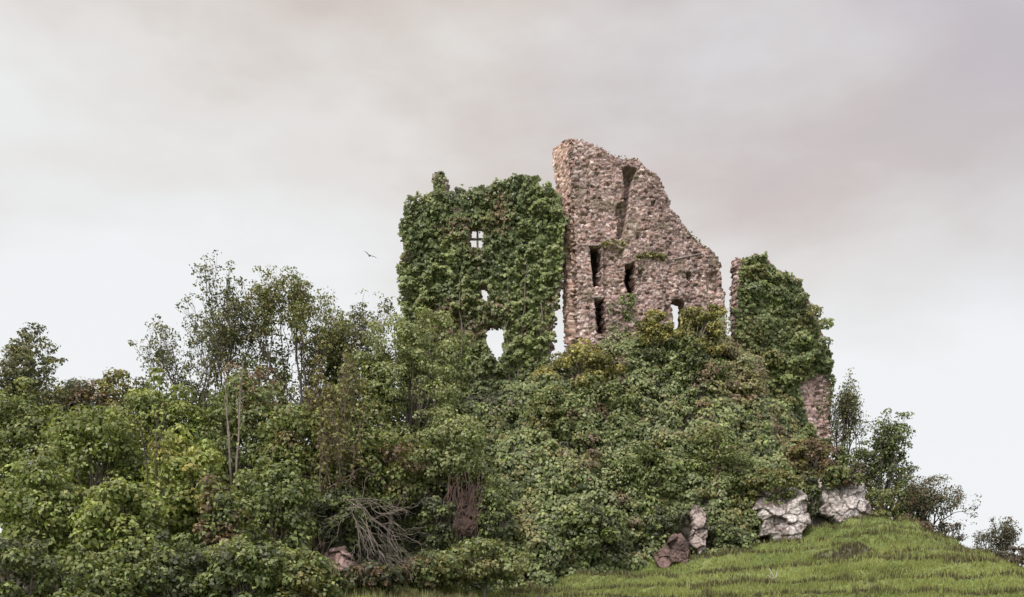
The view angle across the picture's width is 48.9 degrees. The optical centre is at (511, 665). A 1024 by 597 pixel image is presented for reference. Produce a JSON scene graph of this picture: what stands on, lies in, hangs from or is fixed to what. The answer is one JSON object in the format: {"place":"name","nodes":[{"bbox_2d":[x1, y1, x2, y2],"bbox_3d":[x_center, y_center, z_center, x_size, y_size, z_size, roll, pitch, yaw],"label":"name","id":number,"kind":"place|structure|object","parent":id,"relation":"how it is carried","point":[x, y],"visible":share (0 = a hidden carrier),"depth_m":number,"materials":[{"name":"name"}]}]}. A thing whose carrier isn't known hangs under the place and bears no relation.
{"place":"outdoors","nodes":[
{"label":"outdoors","id":0,"kind":"place"},
{"bbox_2d":[0,0,1023,564],"label":"sky","id":1,"kind":"structure","parent":0,"point":[873,150],"materials":[{"name":"white"}]},
{"bbox_2d":[243,513,1023,596],"bbox_3d":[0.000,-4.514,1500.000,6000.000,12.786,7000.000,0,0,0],"label":"ground","id":2,"kind":"structure","parent":0,"point":[881,546],"depth_m":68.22,"materials":[{"name":"green plant"}]},
{"bbox_2d":[0,535,69,596],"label":"bush","id":3,"kind":"object","parent":2,"relation":"on","point":[11,561],"visible":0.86,"depth_m":56.37,"materials":[{"name":"green plant"}]},
{"bbox_2d":[0,444,102,586],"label":"broadleaf tree","id":4,"kind":"object","parent":2,"relation":"on","point":[47,499],"visible":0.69,"depth_m":61.67,"materials":[{"name":"green plant"}]},
{"bbox_2d":[0,375,102,593],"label":"broadleaf tree","id":5,"kind":"object","parent":2,"relation":"on","point":[17,420],"visible":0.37,"depth_m":70.44,"materials":[{"name":"green plant"}]},
{"bbox_2d":[29,543,152,596],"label":"bush","id":6,"kind":"object","parent":2,"relation":"on","point":[98,583],"visible":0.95,"depth_m":56.16,"materials":[{"name":"green plant"}]},
{"bbox_2d":[40,404,151,575],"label":"broadleaf tree","id":7,"kind":"object","parent":2,"relation":"on","point":[94,430],"visible":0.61,"depth_m":66.98,"materials":[{"name":"green plant"}]},
{"bbox_2d":[68,476,172,587],"bbox_3d":[-21.149,-6.060,60.874,5.530,8.287,4.964,0,0,0],"label":"broadleaf tree","id":8,"kind":"object","parent":2,"relation":"on","point":[100,522],"visible":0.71,"depth_m":59.99,"materials":[{"name":"green plant"}]},
{"bbox_2d":[133,399,174,577],"bbox_3d":[-20.201,-8.724,63.851,2.462,12.791,1.439,0,0,18],"label":"bare tree","id":9,"kind":"object","parent":2,"relation":"on","point":[156,451],"visible":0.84,"depth_m":63.84,"materials":[{"name":"brown plant"}]},
{"bbox_2d":[116,367,218,552],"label":"broadleaf tree","id":10,"kind":"object","parent":2,"relation":"on","point":[143,408],"visible":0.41,"depth_m":70.09,"materials":[{"name":"green plant"}]},
{"bbox_2d":[127,531,213,596],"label":"bush","id":11,"kind":"object","parent":2,"relation":"on","point":[170,572],"visible":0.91,"depth_m":56.97,"materials":[{"name":"green plant"}]},
{"bbox_2d":[139,423,236,578],"bbox_3d":[-19.117,-8.463,65.788,6.018,11.675,5.698,0,0,0],"label":"broadleaf tree","id":12,"kind":"object","parent":2,"relation":"on","point":[184,495],"visible":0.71,"depth_m":64.68,"materials":[{"name":"green plant"}]},
{"bbox_2d":[192,473,249,575],"bbox_3d":[-15.775,-6.319,60.942,3.000,8.133,2.604,0,0,0],"label":"bush","id":13,"kind":"object","parent":2,"relation":"on","point":[226,517],"visible":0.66,"depth_m":60.48,"materials":[{"name":"green plant"}]},
{"bbox_2d":[219,351,249,594],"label":"bare tree","id":14,"kind":"object","parent":2,"relation":"on","point":[238,434],"visible":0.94,"depth_m":67.80,"materials":[{"name":"brown plant"}]},
{"bbox_2d":[197,533,290,596],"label":"bush","id":15,"kind":"object","parent":2,"relation":"on","point":[250,557],"visible":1,"depth_m":57.29,"materials":[{"name":"green plant"}]},
{"bbox_2d":[215,453,327,571],"bbox_3d":[-13.931,-7.431,64.989,5.457,9.613,6.398,0,0,45],"label":"broadleaf tree","id":16,"kind":"object","parent":2,"relation":"on","point":[296,532],"visible":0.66,"depth_m":64.03,"materials":[{"name":"green plant"}]},
{"bbox_2d":[256,546,349,596],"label":"bush","id":17,"kind":"object","parent":2,"relation":"on","point":[295,577],"visible":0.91,"depth_m":58.28,"materials":[{"name":"green plant"}]},
{"bbox_2d":[318,546,356,577],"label":"rock","id":18,"kind":"object","parent":2,"relation":"on","point":[337,553],"visible":0.54,"depth_m":65.71,"materials":[{"name":"stone"}]},
{"bbox_2d":[301,340,379,592],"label":"broadleaf tree","id":19,"kind":"object","parent":2,"relation":"on","point":[327,423],"visible":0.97,"depth_m":68.56,"materials":[{"name":"plant"}]},
{"bbox_2d":[310,487,372,588],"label":"bush","id":20,"kind":"object","parent":2,"relation":"on","point":[329,504],"visible":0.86,"depth_m":67.28,"materials":[{"name":"green plant"}]},
{"bbox_2d":[302,465,440,594],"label":"fallen branch","id":21,"kind":"object","parent":2,"relation":"on","point":[373,518],"visible":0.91,"depth_m":65.80,"materials":[{"name":"brown wood"}]},
{"bbox_2d":[339,560,413,591],"bbox_3d":[-8.099,-4.927,65.836,4.640,2.543,4.282,0,0,0],"label":"bush","id":22,"kind":"object","parent":2,"relation":"on","point":[369,575],"visible":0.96,"depth_m":64.71,"materials":[{"name":"green plant"}]},
{"bbox_2d":[346,421,432,567],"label":"broadleaf tree","id":23,"kind":"object","parent":2,"relation":"on","point":[377,488],"visible":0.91,"depth_m":69.66,"materials":[{"name":"green plant"}]},
{"bbox_2d":[0,353,829,596],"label":"crag","id":24,"kind":"structure","parent":2,"relation":"on","point":[684,529],"depth_m":74.23,"materials":[{"name":"grey stone"}]},
{"bbox_2d":[0,321,67,586],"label":"ash tree","id":25,"kind":"object","parent":24,"relation":"on","point":[15,358],"visible":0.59,"depth_m":74.11,"materials":[{"name":"green plant"}]},
{"bbox_2d":[6,404,94,536],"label":"broadleaf tree","id":26,"kind":"object","parent":24,"relation":"on","point":[32,455],"depth_m":78.71,"materials":[{"name":"green plant"}]},
{"bbox_2d":[19,359,99,465],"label":"sapling","id":27,"kind":"object","parent":24,"relation":"on","point":[58,392],"visible":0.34,"depth_m":73.21,"materials":[{"name":"green plant"}]},
{"bbox_2d":[55,377,115,485],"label":"broadleaf tree","id":28,"kind":"object","parent":24,"relation":"on","point":[79,398],"visible":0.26,"depth_m":73.53,"materials":[{"name":"green plant"}]},
{"bbox_2d":[92,367,140,526],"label":"broadleaf tree","id":29,"kind":"object","parent":24,"relation":"on","point":[107,384],"visible":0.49,"depth_m":74.38,"materials":[{"name":"green plant"}]},
{"bbox_2d":[98,376,169,521],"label":"broadleaf tree","id":30,"kind":"object","parent":24,"relation":"on","point":[142,382],"depth_m":79.28,"materials":[{"name":"green plant"}]},
{"bbox_2d":[128,249,293,471],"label":"ash tree","id":31,"kind":"object","parent":24,"relation":"on","point":[221,340],"visible":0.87,"depth_m":74.61,"materials":[{"name":"green plant"}]},
{"bbox_2d":[176,385,257,485],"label":"broadleaf tree","id":32,"kind":"object","parent":24,"relation":"on","point":[206,404],"visible":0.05,"depth_m":79.29,"materials":[{"name":"green plant"}]},
{"bbox_2d":[190,360,302,591],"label":"broadleaf tree","id":33,"kind":"object","parent":24,"relation":"on","point":[260,408],"visible":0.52,"depth_m":70.25,"materials":[{"name":"green plant"}]},
{"bbox_2d":[235,349,310,472],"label":"broadleaf tree","id":34,"kind":"object","parent":24,"relation":"on","point":[291,389],"visible":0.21,"depth_m":76.25,"materials":[{"name":"green plant"}]},
{"bbox_2d":[232,264,365,444],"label":"ash tree","id":35,"kind":"object","parent":24,"relation":"on","point":[298,309],"visible":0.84,"depth_m":75.07,"materials":[{"name":"green plant"}]},
{"bbox_2d":[120,389,485,596],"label":"ivy","id":36,"kind":"object","parent":24,"relation":"on","point":[413,520],"visible":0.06,"depth_m":72.78,"materials":[{"name":"green plant"}]},
{"bbox_2d":[248,394,362,572],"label":"broadleaf tree","id":37,"kind":"object","parent":24,"relation":"on","point":[295,431],"visible":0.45,"depth_m":68.65,"materials":[{"name":"green plant"}]},
{"bbox_2d":[297,353,359,463],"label":"broadleaf tree","id":38,"kind":"object","parent":24,"relation":"on","point":[329,377],"visible":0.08,"depth_m":77.05,"materials":[{"name":"green plant"}]},
{"bbox_2d":[308,289,399,436],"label":"ash tree","id":39,"kind":"object","parent":24,"relation":"on","point":[346,336],"visible":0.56,"depth_m":76.08,"materials":[{"name":"green plant"}]},
{"bbox_2d":[322,349,416,524],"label":"broadleaf tree","id":40,"kind":"object","parent":24,"relation":"on","point":[363,364],"visible":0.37,"depth_m":73.39,"materials":[{"name":"green plant"}]},
{"bbox_2d":[358,306,480,500],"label":"willow tree","id":41,"kind":"object","parent":24,"relation":"on","point":[410,341],"visible":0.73,"depth_m":73.81,"materials":[{"name":"green plant"}]},
{"bbox_2d":[407,405,493,540],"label":"broadleaf tree","id":42,"kind":"object","parent":24,"relation":"on","point":[444,463],"visible":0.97,"depth_m":70.34,"materials":[{"name":"green plant"}]},
{"bbox_2d":[440,472,483,542],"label":"hanging roots","id":43,"kind":"object","parent":24,"relation":"hanging from","point":[462,499],"visible":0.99,"depth_m":69.37,"materials":[{"name":"brown plant"}]},
{"bbox_2d":[450,482,478,537],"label":"rock","id":44,"kind":"object","parent":24,"relation":"on","point":[460,523],"visible":0.55,"depth_m":71.55,"materials":[{"name":"stone"}]},
{"bbox_2d":[136,335,815,593],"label":"ivy","id":45,"kind":"object","parent":24,"relation":"on","point":[491,402],"visible":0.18,"depth_m":74.67,"materials":[{"name":"green plant"}]},
{"bbox_2d":[395,171,570,415],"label":"ruined wall","id":46,"kind":"structure","parent":24,"relation":"on","point":[513,268],"depth_m":79.81,"materials":[{"name":"plant"}]},
{"bbox_2d":[473,473,514,584],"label":"bush","id":47,"kind":"object","parent":24,"relation":"on","point":[493,516],"visible":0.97,"depth_m":69.55,"materials":[{"name":"green plant"}]},
{"bbox_2d":[527,383,578,438],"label":"elder bush","id":48,"kind":"object","parent":24,"relation":"on","point":[550,401],"visible":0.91,"depth_m":74.21,"materials":[{"name":"green plant"}]},
{"bbox_2d":[530,338,625,397],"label":"shrub","id":49,"kind":"object","parent":24,"relation":"on","point":[593,355],"visible":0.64,"depth_m":76.71,"materials":[{"name":"green plant"}]},
{"bbox_2d":[550,504,630,572],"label":"elder bush","id":50,"kind":"object","parent":24,"relation":"on","point":[610,526],"visible":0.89,"depth_m":70.96,"materials":[{"name":"green plant"}]},
{"bbox_2d":[571,373,643,441],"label":"elder bush","id":51,"kind":"object","parent":24,"relation":"on","point":[634,397],"visible":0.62,"depth_m":75.77,"materials":[{"name":"green plant"}]},
{"bbox_2d":[570,334,661,385],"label":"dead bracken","id":52,"kind":"object","parent":24,"relation":"on","point":[577,374],"visible":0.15,"depth_m":77.68,"materials":[{"name":"brown plant"}]},
{"bbox_2d":[469,333,765,553],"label":"bramble","id":53,"kind":"object","parent":24,"relation":"on","point":[597,434],"visible":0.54,"depth_m":74.52,"materials":[{"name":"green plant"}]},
{"bbox_2d":[454,313,808,593],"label":"ivy","id":54,"kind":"object","parent":24,"relation":"on","point":[669,439],"visible":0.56,"depth_m":74.41,"materials":[{"name":"green plant"}]},
{"bbox_2d":[552,138,726,356],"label":"ruined tower","id":55,"kind":"structure","parent":24,"relation":"on","point":[635,250],"depth_m":80.41,"materials":[{"name":"stone"}]},
{"bbox_2d":[614,443,686,505],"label":"elder bush","id":56,"kind":"object","parent":24,"relation":"on","point":[659,467],"visible":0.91,"depth_m":73.63,"materials":[{"name":"green plant"}]},
{"bbox_2d":[636,309,673,361],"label":"shrub","id":57,"kind":"object","parent":24,"relation":"on","point":[658,334],"visible":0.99,"depth_m":77.81,"materials":[{"name":"green plant"}]},
{"bbox_2d":[639,505,682,546],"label":"elder bush","id":58,"kind":"object","parent":24,"relation":"on","point":[668,520],"visible":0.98,"depth_m":72.45,"materials":[{"name":"green plant"}]},
{"bbox_2d":[622,335,729,392],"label":"yew bush","id":59,"kind":"object","parent":24,"relation":"on","point":[689,357],"visible":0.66,"depth_m":77.43,"materials":[{"name":"green plant"}]},
{"bbox_2d":[670,303,728,357],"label":"shrub","id":60,"kind":"object","parent":24,"relation":"on","point":[686,328],"visible":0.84,"depth_m":78.08,"materials":[{"name":"green plant"}]},
{"bbox_2d":[684,426,754,488],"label":"elder bush","id":61,"kind":"object","parent":24,"relation":"on","point":[699,464],"visible":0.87,"depth_m":74.29,"materials":[{"name":"green plant"}]},
{"bbox_2d":[706,520,735,549],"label":"shrub","id":62,"kind":"object","parent":24,"relation":"on","point":[720,535],"visible":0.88,"depth_m":72.45,"materials":[{"name":"green plant"}]},
{"bbox_2d":[691,324,819,502],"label":"bracken","id":63,"kind":"object","parent":24,"relation":"on","point":[735,378],"visible":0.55,"depth_m":78.37,"materials":[{"name":"green plant"}]},
{"bbox_2d":[726,251,836,458],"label":"ruined wall","id":64,"kind":"structure","parent":24,"relation":"on","point":[777,325],"depth_m":84.18,"materials":[{"name":"plant"}]},
{"bbox_2d":[803,475,822,524],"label":"shrub","id":65,"kind":"object","parent":24,"relation":"on","point":[812,485],"visible":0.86,"depth_m":75.23,"materials":[{"name":"green plant"}]},
{"bbox_2d":[783,436,845,479],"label":"shrub","id":66,"kind":"object","parent":24,"relation":"on","point":[809,449],"visible":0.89,"depth_m":77.39,"materials":[{"name":"green plant"}]},
{"bbox_2d":[813,368,872,474],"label":"hawthorn tree","id":67,"kind":"object","parent":24,"relation":"on","point":[847,407],"visible":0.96,"depth_m":81.48,"materials":[{"name":"green plant"}]},
{"bbox_2d":[399,548,462,591],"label":"bush","id":68,"kind":"object","parent":2,"relation":"on","point":[423,575],"visible":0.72,"depth_m":66.06,"materials":[{"name":"green plant"}]},
{"bbox_2d":[417,495,458,551],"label":"bush","id":69,"kind":"object","parent":2,"relation":"on","point":[435,514],"visible":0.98,"depth_m":69.27,"materials":[{"name":"green plant"}]},
{"bbox_2d":[431,537,534,596],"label":"bush","id":70,"kind":"object","parent":2,"relation":"on","point":[486,574],"visible":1,"depth_m":65.50,"materials":[{"name":"green plant"}]},
{"bbox_2d":[652,533,689,568],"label":"rock","id":71,"kind":"object","parent":2,"relation":"on","point":[674,549],"visible":0.66,"depth_m":71.38,"materials":[{"name":"stone"}]},
{"bbox_2d":[688,504,707,554],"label":"rock","id":72,"kind":"object","parent":2,"relation":"on","point":[698,535],"visible":0.98,"depth_m":72.05,"materials":[{"name":"stone"}]},
{"bbox_2d":[722,488,758,542],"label":"shrub","id":73,"kind":"object","parent":2,"relation":"on","point":[734,495],"visible":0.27,"depth_m":74.18,"materials":[{"name":"green plant"}]},
{"bbox_2d":[751,487,810,541],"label":"limestone outcrop","id":74,"kind":"object","parent":2,"relation":"on","point":[789,518],"visible":0.84,"depth_m":73.73,"materials":[{"name":"grey stone"}]},
{"bbox_2d":[734,467,802,504],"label":"shrub","id":75,"kind":"object","parent":74,"relation":"on","point":[789,478],"visible":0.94,"depth_m":74.06,"materials":[{"name":"green plant"}]},
{"bbox_2d":[817,475,871,523],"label":"limestone outcrop","id":76,"kind":"object","parent":2,"relation":"on","point":[834,507],"visible":0.54,"depth_m":75.17,"materials":[{"name":"grey stone"}]},
{"bbox_2d":[818,465,864,498],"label":"shrub","id":77,"kind":"object","parent":76,"relation":"on","point":[835,475],"visible":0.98,"depth_m":74.83,"materials":[{"name":"green plant"}]},
{"bbox_2d":[832,445,867,480],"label":"shrub","id":78,"kind":"object","parent":76,"relation":"on","point":[859,468],"visible":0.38,"depth_m":77.55,"materials":[{"name":"green plant"}]},
{"bbox_2d":[853,452,885,510],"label":"shrub","id":79,"kind":"object","parent":2,"relation":"on","point":[870,484],"visible":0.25,"depth_m":78.88,"materials":[{"name":"green plant"}]},
{"bbox_2d":[834,408,920,508],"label":"hawthorn tree","id":80,"kind":"object","parent":2,"relation":"on","point":[885,446],"visible":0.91,"depth_m":78.89,"materials":[{"name":"green plant"}]},
{"bbox_2d":[865,487,901,517],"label":"shrub","id":81,"kind":"object","parent":2,"relation":"on","point":[879,508],"visible":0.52,"depth_m":77.43,"materials":[{"name":"green plant"}]},
{"bbox_2d":[873,463,919,520],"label":"shrub","id":82,"kind":"object","parent":2,"relation":"on","point":[898,489],"visible":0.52,"depth_m":78.58,"materials":[{"name":"green plant"}]},
{"bbox_2d":[895,488,932,520],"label":"shrub","id":83,"kind":"object","parent":2,"relation":"on","point":[906,495],"visible":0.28,"depth_m":78.38,"materials":[{"name":"green plant"}]},
{"bbox_2d":[895,512,936,530],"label":"shrub","id":84,"kind":"object","parent":2,"relation":"on","point":[927,525],"visible":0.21,"depth_m":76.38,"materials":[{"name":"green plant"}]},
{"bbox_2d":[883,470,981,534],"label":"hawthorn tree","id":85,"kind":"object","parent":2,"relation":"on","point":[923,499],"visible":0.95,"depth_m":77.85,"materials":[{"name":"green plant"}]},
{"bbox_2d":[934,522,967,540],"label":"shrub","id":86,"kind":"object","parent":2,"relation":"on","point":[956,527],"visible":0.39,"depth_m":78.19,"materials":[{"name":"green plant"}]},
{"bbox_2d":[972,516,1021,558],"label":"hawthorn tree","id":87,"kind":"object","parent":2,"relation":"on","point":[1008,534],"visible":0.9,"depth_m":87.47,"materials":[{"name":"green plant"}]},
{"bbox_2d":[991,544,1023,565],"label":"hedge","id":88,"kind":"object","parent":2,"relation":"on","point":[1011,557],"visible":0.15,"depth_m":79.39,"materials":[{"name":"green plant"}]}
]}

